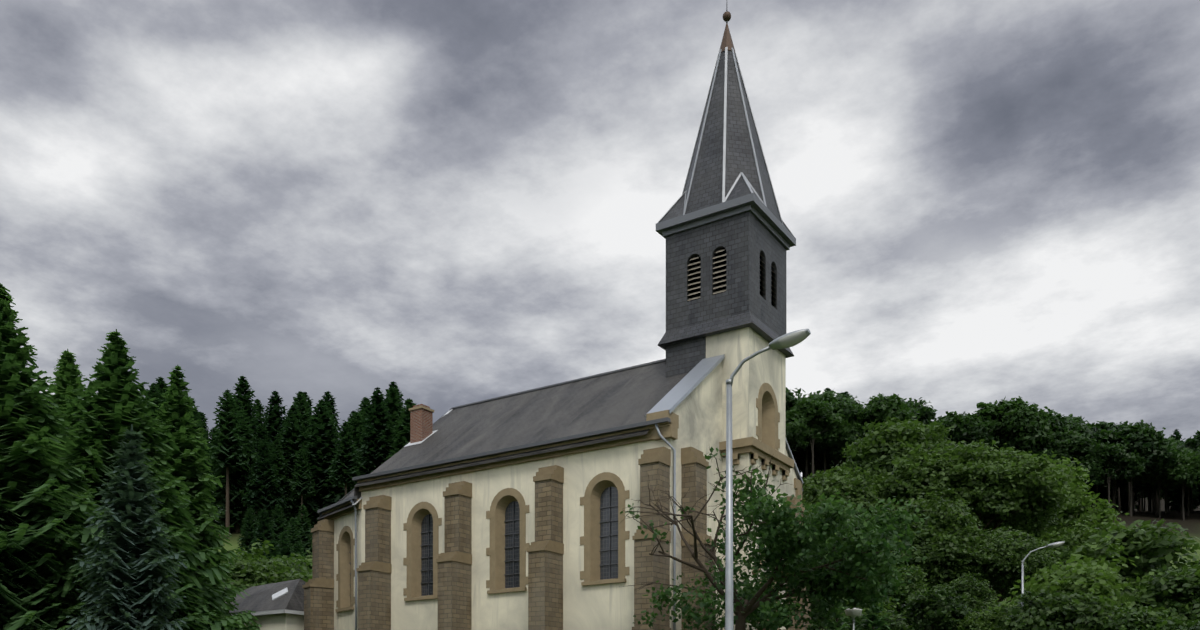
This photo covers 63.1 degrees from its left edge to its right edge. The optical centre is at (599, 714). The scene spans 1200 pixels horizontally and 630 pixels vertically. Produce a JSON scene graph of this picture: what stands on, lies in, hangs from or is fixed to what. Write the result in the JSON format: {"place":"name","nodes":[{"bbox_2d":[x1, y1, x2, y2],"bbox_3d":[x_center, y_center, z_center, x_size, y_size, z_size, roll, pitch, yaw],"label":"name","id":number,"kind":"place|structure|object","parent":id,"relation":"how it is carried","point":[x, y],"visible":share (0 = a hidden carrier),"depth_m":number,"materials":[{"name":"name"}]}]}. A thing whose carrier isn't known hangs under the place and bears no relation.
{"place":"outdoors","nodes":[
{"label":"outdoors","id":0,"kind":"place"},
{"bbox_2d":[236,322,797,629],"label":"church render walls","id":1,"kind":"structure","parent":0,"point":[700,409],"depth_m":41.97,"materials":[{"name":"beige paint"}]},
{"bbox_2d":[225,50,793,613],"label":"church slate roofs","id":2,"kind":"structure","parent":1,"relation":"on","point":[747,240],"depth_m":43.28,"materials":[{"name":"grey stone"}]},
{"bbox_2d":[410,404,432,442],"bbox_3d":[-9.213,-14.654,50.421,0.800,2.520,0.800,0,0,33],"label":"chimney","id":3,"kind":"object","parent":2,"relation":"on","point":[421,424],"visible":0.58,"depth_m":50.11,"materials":[{"name":"brown brick"}]},
{"bbox_2d":[248,248,776,629],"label":"windows","id":4,"kind":"structure","parent":1,"relation":"in","point":[694,280],"depth_m":43.00,"materials":[{"name":"black glass"}]},
{"bbox_2d":[303,447,810,629],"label":"buttresses","id":5,"kind":"structure","parent":1,"relation":"attached to","point":[545,550],"depth_m":40.85,"materials":[{"name":"brown stone"}]},
{"bbox_2d":[322,383,801,629],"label":"stone trim","id":6,"kind":"structure","parent":1,"relation":"attached to","point":[764,445],"depth_m":43.13,"materials":[{"name":"stone"}]},
{"bbox_2d":[0,0,1199,476],"label":"sky","id":7,"kind":"structure","parent":0,"point":[453,203],"materials":[{"name":"grey"}]},
{"bbox_2d":[205,477,1199,629],"bbox_3d":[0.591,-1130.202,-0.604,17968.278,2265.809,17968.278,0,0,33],"label":"hillside","id":8,"kind":"structure","parent":0,"point":[1191,523],"depth_m":167.17,"materials":[{"name":"green plant"}]},
{"bbox_2d":[41,349,87,461],"bbox_3d":[-24.598,-8.268,46.063,11.297,17.965,11.386,0,0,17],"label":"spruce","id":9,"kind":"object","parent":8,"relation":"on","point":[68,375],"visible":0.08,"depth_m":45.61,"materials":[{"name":"green plant"}]},
{"bbox_2d":[0,283,155,629],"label":"fir","id":10,"kind":"object","parent":8,"relation":"on","point":[42,520],"visible":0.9,"depth_m":33.14,"materials":[{"name":"green plant"}]},
{"bbox_2d":[50,424,188,629],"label":"blue spruce","id":11,"kind":"object","parent":8,"relation":"on","point":[131,592],"visible":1,"depth_m":31.70,"materials":[{"name":"green plant"}]},
{"bbox_2d":[33,329,243,629],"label":"fir","id":12,"kind":"object","parent":8,"relation":"on","point":[109,411],"visible":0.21,"depth_m":38.59,"materials":[{"name":"green plant"}]},
{"bbox_2d":[142,383,165,450],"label":"forest spruce","id":13,"kind":"object","parent":8,"relation":"on","point":[155,391],"visible":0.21,"depth_m":157.12,"materials":[{"name":"green plant"}]},
{"bbox_2d":[151,377,167,421],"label":"forest spruce","id":14,"kind":"object","parent":8,"relation":"on","point":[161,384],"visible":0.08,"depth_m":184.33,"materials":[{"name":"green plant"}]},
{"bbox_2d":[149,365,261,629],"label":"fir","id":15,"kind":"object","parent":8,"relation":"on","point":[188,460],"visible":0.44,"depth_m":43.87,"materials":[{"name":"green plant"}]},
{"bbox_2d":[196,424,216,482],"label":"forest spruce","id":16,"kind":"object","parent":8,"relation":"on","point":[202,446],"visible":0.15,"depth_m":151.76,"materials":[{"name":"green plant"}]},
{"bbox_2d":[207,389,250,537],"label":"forest spruce","id":17,"kind":"object","parent":8,"relation":"on","point":[229,452],"visible":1,"depth_m":147.06,"materials":[{"name":"green plant"}]},
{"bbox_2d":[208,399,259,531],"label":"forest spruce","id":18,"kind":"object","parent":8,"relation":"on","point":[237,490],"visible":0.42,"depth_m":151.13,"materials":[{"name":"green plant"}]},
{"bbox_2d":[231,376,260,457],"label":"forest spruce","id":19,"kind":"object","parent":8,"relation":"on","point":[244,396],"visible":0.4,"depth_m":161.96,"materials":[{"name":"green plant"}]},
{"bbox_2d":[237,507,258,556],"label":"conifer tree","id":20,"kind":"object","parent":8,"relation":"on","point":[248,528],"visible":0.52,"depth_m":122.25,"materials":[{"name":"green plant"}]},
{"bbox_2d":[209,539,308,588],"bbox_3d":[-23.034,-6.239,63.214,9.906,10.564,10.601,0,0,-34],"label":"shrub","id":21,"kind":"object","parent":8,"relation":"on","point":[241,561],"visible":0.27,"depth_m":61.69,"materials":[{"name":"green plant"}]},
{"bbox_2d":[251,399,267,512],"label":"forest spruce","id":22,"kind":"object","parent":8,"relation":"on","point":[260,409],"visible":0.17,"depth_m":200.65,"materials":[{"name":"green plant"}]},
{"bbox_2d":[249,423,271,460],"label":"forest spruce","id":23,"kind":"object","parent":8,"relation":"on","point":[261,432],"visible":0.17,"depth_m":158.31,"materials":[{"name":"green plant"}]},
{"bbox_2d":[248,509,278,557],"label":"conifer tree","id":24,"kind":"object","parent":8,"relation":"on","point":[262,534],"visible":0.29,"depth_m":115.40,"materials":[{"name":"green plant"}]},
{"bbox_2d":[241,439,286,530],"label":"forest spruce","id":25,"kind":"object","parent":8,"relation":"on","point":[263,489],"visible":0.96,"depth_m":146.31,"materials":[{"name":"green plant"}]},
{"bbox_2d":[230,563,311,591],"bbox_3d":[-20.994,-5.124,61.308,9.066,8.420,8.973,0,0,6],"label":"shrub","id":26,"kind":"object","parent":8,"relation":"on","point":[275,577],"visible":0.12,"depth_m":60.02,"materials":[{"name":"green plant"}]},
{"bbox_2d":[232,553,311,573],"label":"meadow shrub","id":27,"kind":"object","parent":8,"relation":"on","point":[297,566],"visible":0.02,"depth_m":81.68,"materials":[{"name":"green plant"}]},
{"bbox_2d":[265,539,282,558],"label":"conifer tree","id":28,"kind":"object","parent":8,"relation":"on","point":[273,552],"visible":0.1,"depth_m":93.69,"materials":[{"name":"green plant"}]},
{"bbox_2d":[262,390,287,450],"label":"forest spruce","id":29,"kind":"object","parent":8,"relation":"on","point":[274,414],"visible":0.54,"depth_m":189.51,"materials":[{"name":"green plant"}]},
{"bbox_2d":[255,440,298,529],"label":"forest spruce","id":30,"kind":"object","parent":8,"relation":"on","point":[277,455],"visible":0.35,"depth_m":150.96,"materials":[{"name":"green plant"}]},
{"bbox_2d":[269,504,289,551],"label":"conifer tree","id":31,"kind":"object","parent":8,"relation":"on","point":[278,524],"visible":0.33,"depth_m":120.44,"materials":[{"name":"green plant"}]},
{"bbox_2d":[277,531,293,557],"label":"conifer tree","id":32,"kind":"object","parent":8,"relation":"on","point":[284,543],"visible":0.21,"depth_m":100.60,"materials":[{"name":"green plant"}]},
{"bbox_2d":[275,405,309,525],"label":"forest spruce","id":33,"kind":"object","parent":8,"relation":"on","point":[293,438],"visible":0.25,"depth_m":154.59,"materials":[{"name":"green plant"}]},
{"bbox_2d":[273,548,311,573],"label":"meadow shrub","id":34,"kind":"object","parent":8,"relation":"on","point":[302,560],"visible":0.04,"depth_m":86.77,"materials":[{"name":"green plant"}]},
{"bbox_2d":[281,517,306,558],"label":"conifer tree","id":35,"kind":"object","parent":8,"relation":"on","point":[293,530],"visible":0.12,"depth_m":110.61,"materials":[{"name":"green plant"}]},
{"bbox_2d":[282,391,311,451],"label":"forest spruce","id":36,"kind":"object","parent":8,"relation":"on","point":[300,400],"visible":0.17,"depth_m":159.72,"materials":[{"name":"green plant"}]},
{"bbox_2d":[289,542,305,563],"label":"conifer tree","id":37,"kind":"object","parent":8,"relation":"on","point":[297,549],"visible":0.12,"depth_m":96.75,"materials":[{"name":"green plant"}]},
{"bbox_2d":[289,447,315,523],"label":"forest spruce","id":38,"kind":"object","parent":8,"relation":"on","point":[302,485],"visible":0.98,"depth_m":147.96,"materials":[{"name":"green plant"}]},
{"bbox_2d":[295,504,311,555],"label":"conifer tree","id":39,"kind":"object","parent":8,"relation":"on","point":[305,534],"visible":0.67,"depth_m":125.50,"materials":[{"name":"green plant"}]},
{"bbox_2d":[302,392,314,431],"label":"forest spruce","id":40,"kind":"object","parent":8,"relation":"on","point":[309,403],"visible":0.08,"depth_m":169.94,"materials":[{"name":"green plant"}]},
{"bbox_2d":[292,399,347,527],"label":"forest spruce","id":41,"kind":"object","parent":8,"relation":"on","point":[319,455],"visible":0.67,"depth_m":152.78,"materials":[{"name":"green plant"}]},
{"bbox_2d":[322,391,341,437],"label":"forest spruce","id":42,"kind":"object","parent":8,"relation":"on","point":[328,399],"visible":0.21,"depth_m":192.34,"materials":[{"name":"green plant"}]},
{"bbox_2d":[319,434,350,503],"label":"forest spruce","id":43,"kind":"object","parent":8,"relation":"on","point":[342,490],"visible":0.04,"depth_m":154.89,"materials":[{"name":"green plant"}]},
{"bbox_2d":[328,422,361,494],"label":"forest spruce","id":44,"kind":"object","parent":8,"relation":"on","point":[345,463],"visible":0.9,"depth_m":146.73,"materials":[{"name":"green plant"}]},
{"bbox_2d":[347,412,363,488],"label":"forest spruce","id":45,"kind":"object","parent":8,"relation":"on","point":[356,423],"visible":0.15,"depth_m":160.67,"materials":[{"name":"green plant"}]},
{"bbox_2d":[348,428,371,490],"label":"forest spruce","id":46,"kind":"object","parent":8,"relation":"on","point":[364,469],"visible":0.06,"depth_m":157.72,"materials":[{"name":"green plant"}]},
{"bbox_2d":[358,397,370,431],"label":"forest spruce","id":47,"kind":"object","parent":8,"relation":"on","point":[363,406],"visible":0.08,"depth_m":170.48,"materials":[{"name":"green plant"}]},
{"bbox_2d":[354,387,393,468],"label":"forest spruce","id":48,"kind":"object","parent":8,"relation":"on","point":[376,426],"visible":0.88,"depth_m":151.43,"materials":[{"name":"green plant"}]},
{"bbox_2d":[368,417,398,473],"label":"forest spruce","id":49,"kind":"object","parent":8,"relation":"on","point":[389,435],"visible":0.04,"depth_m":152.16,"materials":[{"name":"green plant"}]},
{"bbox_2d":[384,387,404,446],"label":"forest spruce","id":50,"kind":"object","parent":8,"relation":"on","point":[394,403],"visible":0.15,"depth_m":156.72,"materials":[{"name":"green plant"}]},
{"bbox_2d":[386,398,415,458],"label":"forest spruce","id":51,"kind":"object","parent":8,"relation":"on","point":[402,440],"visible":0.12,"depth_m":149.62,"materials":[{"name":"green plant"}]},
{"bbox_2d":[231,2,802,629],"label":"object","id":52,"kind":"object","parent":8,"relation":"on","point":[701,370],"visible":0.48,"depth_m":42.75,"materials":[{"name":"grey metal"}]},
{"bbox_2d":[725,329,810,629],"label":"street lamp","id":53,"kind":"object","parent":8,"relation":"on","point":[790,339],"visible":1,"depth_m":19.36,"materials":[{"name":"metal"}]},
{"bbox_2d":[620,447,928,629],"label":"old tree","id":54,"kind":"object","parent":8,"relation":"on","point":[857,561],"visible":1,"depth_m":33.35,"materials":[{"name":"green plant"}]},
{"bbox_2d":[786,387,805,411],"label":"hill beech","id":55,"kind":"object","parent":8,"relation":"on","point":[790,401],"visible":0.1,"depth_m":171.88,"materials":[{"name":"green plant"}]},
{"bbox_2d":[798,392,818,477],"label":"hill beech","id":56,"kind":"object","parent":8,"relation":"on","point":[806,467],"visible":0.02,"depth_m":182.06,"materials":[{"name":"green plant"}]},
{"bbox_2d":[786,396,849,476],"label":"hill beech","id":57,"kind":"object","parent":8,"relation":"on","point":[808,419],"visible":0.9,"depth_m":168.85,"materials":[{"name":"green plant"}]},
{"bbox_2d":[806,388,864,471],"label":"hill beech","id":58,"kind":"object","parent":8,"relation":"on","point":[846,408],"visible":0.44,"depth_m":173.66,"materials":[{"name":"green plant"}]},
{"bbox_2d":[825,596,852,629],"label":"young spruce","id":59,"kind":"object","parent":8,"relation":"on","point":[840,625],"visible":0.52,"depth_m":42.40,"materials":[{"name":"green plant"}]},
{"bbox_2d":[814,424,864,463],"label":"hill beech","id":60,"kind":"object","parent":8,"relation":"on","point":[820,449],"visible":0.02,"depth_m":178.16,"materials":[{"name":"green plant"}]},
{"bbox_2d":[797,598,884,629],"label":"tree","id":61,"kind":"object","parent":8,"relation":"on","point":[856,618],"visible":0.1,"depth_m":48.63,"materials":[{"name":"green plant"}]},
{"bbox_2d":[820,422,868,460],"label":"hill beech","id":62,"kind":"object","parent":8,"relation":"on","point":[850,437],"visible":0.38,"depth_m":171.96,"materials":[{"name":"green plant"}]},
{"bbox_2d":[802,462,905,613],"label":"broadleaf","id":63,"kind":"object","parent":8,"relation":"on","point":[859,489],"visible":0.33,"depth_m":80.60,"materials":[{"name":"green plant"}]},
{"bbox_2d":[845,608,862,629],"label":"post top lamp","id":64,"kind":"object","parent":8,"relation":"on","point":[853,613],"visible":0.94,"depth_m":39.32,"materials":[{"name":"metal"}]},
{"bbox_2d":[852,601,891,629],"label":"young spruce","id":65,"kind":"object","parent":8,"relation":"on","point":[872,620],"visible":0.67,"depth_m":40.36,"materials":[{"name":"green plant"}]},
{"bbox_2d":[838,597,914,629],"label":"tree","id":66,"kind":"object","parent":8,"relation":"on","point":[881,613],"visible":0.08,"depth_m":51.12,"materials":[{"name":"green plant"}]},
{"bbox_2d":[853,393,920,432],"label":"hill beech","id":67,"kind":"object","parent":8,"relation":"on","point":[881,408],"visible":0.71,"depth_m":169.78,"materials":[{"name":"green plant"}]},
{"bbox_2d":[841,564,934,629],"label":"broadleaf","id":68,"kind":"object","parent":8,"relation":"on","point":[909,589],"visible":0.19,"depth_m":56.47,"materials":[{"name":"green plant"}]},
{"bbox_2d":[837,416,962,488],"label":"broadleaf","id":69,"kind":"object","parent":8,"relation":"on","point":[884,445],"visible":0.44,"depth_m":87.21,"materials":[{"name":"green plant"}]},
{"bbox_2d":[889,396,937,426],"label":"hill beech","id":70,"kind":"object","parent":8,"relation":"on","point":[926,414],"visible":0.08,"depth_m":179.38,"materials":[{"name":"green plant"}]},
{"bbox_2d":[877,588,989,629],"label":"tree","id":71,"kind":"object","parent":8,"relation":"on","point":[943,609],"visible":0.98,"depth_m":48.54,"materials":[{"name":"green plant"}]},
{"bbox_2d":[879,488,989,590],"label":"broadleaf","id":72,"kind":"object","parent":8,"relation":"on","point":[941,539],"visible":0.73,"depth_m":66.33,"materials":[{"name":"green plant"}]},
{"bbox_2d":[928,411,993,450],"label":"hill beech","id":73,"kind":"object","parent":8,"relation":"on","point":[967,428],"visible":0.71,"depth_m":168.07,"materials":[{"name":"green plant"}]},
{"bbox_2d":[930,573,1000,627],"bbox_3d":[22.224,-5.036,59.594,4.251,7.196,5.389,0,0,-34],"label":"broadleaf","id":74,"kind":"object","parent":8,"relation":"on","point":[978,593],"visible":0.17,"depth_m":58.63,"materials":[{"name":"green plant"}]},
{"bbox_2d":[871,439,1075,539],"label":"broadleaf","id":75,"kind":"object","parent":8,"relation":"on","point":[1012,486],"visible":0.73,"depth_m":78.88,"materials":[{"name":"green plant"}]},
{"bbox_2d":[953,598,1018,629],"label":"tree","id":76,"kind":"object","parent":8,"relation":"on","point":[975,622],"visible":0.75,"depth_m":47.22,"materials":[{"name":"green plant"}]},
{"bbox_2d":[949,526,1061,605],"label":"broadleaf","id":77,"kind":"object","parent":8,"relation":"on","point":[1001,553],"visible":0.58,"depth_m":65.05,"materials":[{"name":"green plant"}]},
{"bbox_2d":[971,396,1064,451],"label":"hill beech","id":78,"kind":"object","parent":8,"relation":"on","point":[1020,420],"visible":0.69,"depth_m":169.68,"materials":[{"name":"green plant"}]},
{"bbox_2d":[1014,441,1056,461],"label":"hill beech","id":79,"kind":"object","parent":8,"relation":"on","point":[1034,449],"visible":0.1,"depth_m":170.22,"materials":[{"name":"green plant"}]},
{"bbox_2d":[1021,541,1064,629],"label":"street lamp","id":80,"kind":"object","parent":8,"relation":"on","point":[1055,544],"visible":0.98,"depth_m":45.60,"materials":[{"name":"metal"}]},
{"bbox_2d":[1009,409,1081,451],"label":"hill beech","id":81,"kind":"object","parent":8,"relation":"on","point":[1058,421],"visible":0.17,"depth_m":173.30,"materials":[{"name":"green plant"}]},
{"bbox_2d":[989,589,1118,629],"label":"tree","id":82,"kind":"object","parent":8,"relation":"on","point":[1047,610],"visible":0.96,"depth_m":44.15,"materials":[{"name":"green plant"}]},
{"bbox_2d":[984,457,1128,539],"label":"broadleaf","id":83,"kind":"object","parent":8,"relation":"on","point":[1081,504],"visible":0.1,"depth_m":86.16,"materials":[{"name":"green plant"}]},
{"bbox_2d":[1004,520,1127,608],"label":"broadleaf","id":84,"kind":"object","parent":8,"relation":"on","point":[1074,537],"visible":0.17,"depth_m":73.47,"materials":[{"name":"green plant"}]},
{"bbox_2d":[1040,428,1100,464],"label":"hill beech","id":85,"kind":"object","parent":8,"relation":"on","point":[1073,442],"visible":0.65,"depth_m":170.90,"materials":[{"name":"green plant"}]},
{"bbox_2d":[1056,421,1101,463],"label":"hill beech","id":86,"kind":"object","parent":8,"relation":"on","point":[1097,437],"visible":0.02,"depth_m":174.13,"materials":[{"name":"green plant"}]},
{"bbox_2d":[1066,414,1096,465],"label":"hill beech","id":87,"kind":"object","parent":8,"relation":"on","point":[1075,420],"visible":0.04,"depth_m":178.14,"materials":[{"name":"green plant"}]},
{"bbox_2d":[988,536,1198,626],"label":"tree","id":88,"kind":"object","parent":8,"relation":"on","point":[1084,577],"visible":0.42,"depth_m":49.73,"materials":[{"name":"green plant"}]},
{"bbox_2d":[1075,421,1129,509],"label":"hill beech","id":89,"kind":"object","parent":8,"relation":"on","point":[1101,425],"visible":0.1,"depth_m":182.89,"materials":[{"name":"green plant"}]},
{"bbox_2d":[1087,486,1122,512],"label":"tree","id":90,"kind":"object","parent":8,"relation":"on","point":[1102,494],"visible":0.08,"depth_m":225.06,"materials":[{"name":"green plant"}]},
{"bbox_2d":[1074,441,1145,502],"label":"hill beech","id":91,"kind":"object","parent":8,"relation":"on","point":[1112,461],"visible":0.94,"depth_m":169.75,"materials":[{"name":"green plant"}]},
{"bbox_2d":[1103,478,1127,496],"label":"hill beech","id":92,"kind":"object","parent":8,"relation":"on","point":[1121,482],"visible":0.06,"depth_m":193.04,"materials":[{"name":"green plant"}]},
{"bbox_2d":[1073,595,1179,629],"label":"tree","id":93,"kind":"object","parent":8,"relation":"on","point":[1130,618],"visible":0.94,"depth_m":42.61,"materials":[{"name":"green plant"}]},
{"bbox_2d":[1055,518,1199,621],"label":"tree","id":94,"kind":"object","parent":8,"relation":"on","point":[1149,545],"visible":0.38,"depth_m":55.84,"materials":[{"name":"green plant"}]},
{"bbox_2d":[1117,489,1139,510],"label":"tree","id":95,"kind":"object","parent":8,"relation":"on","point":[1126,497],"visible":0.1,"depth_m":281.60,"materials":[{"name":"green plant"}]},
{"bbox_2d":[1119,479,1153,513],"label":"hill beech","id":96,"kind":"object","parent":8,"relation":"on","point":[1136,485],"visible":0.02,"depth_m":196.13,"materials":[{"name":"green plant"}]},
{"bbox_2d":[1096,419,1188,515],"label":"hill beech","id":97,"kind":"object","parent":8,"relation":"on","point":[1145,440],"visible":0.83,"depth_m":170.24,"materials":[{"name":"green plant"}]},
{"bbox_2d":[1126,449,1185,517],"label":"hill beech","id":98,"kind":"object","parent":8,"relation":"on","point":[1144,477],"visible":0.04,"depth_m":177.34,"materials":[{"name":"green plant"}]},
{"bbox_2d":[1114,551,1199,625],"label":"tree","id":99,"kind":"object","parent":8,"relation":"on","point":[1184,584],"visible":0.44,"depth_m":49.02,"materials":[{"name":"green plant"}]},
{"bbox_2d":[1134,441,1192,513],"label":"hill beech","id":100,"kind":"object","parent":8,"relation":"on","point":[1178,448],"visible":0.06,"depth_m":189.68,"materials":[{"name":"green plant"}]},
{"bbox_2d":[1141,619,1199,629],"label":"bush","id":101,"kind":"object","parent":8,"relation":"on","point":[1180,625],"visible":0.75,"depth_m":41.53,"materials":[{"name":"green plant"}]},
{"bbox_2d":[1158,452,1199,520],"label":"hill beech","id":102,"kind":"object","parent":8,"relation":"on","point":[1185,469],"visible":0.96,"depth_m":170.86,"materials":[{"name":"green plant"}]},
{"bbox_2d":[1164,442,1199,510],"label":"ridge spruce","id":103,"kind":"object","parent":8,"relation":"on","point":[1174,497],"visible":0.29,"depth_m":247.19,"materials":[{"name":"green plant"}]},
{"bbox_2d":[1181,430,1199,452],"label":"hill beech","id":104,"kind":"object","parent":8,"relation":"on","point":[1193,443],"visible":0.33,"depth_m":187.60,"materials":[{"name":"green plant"}]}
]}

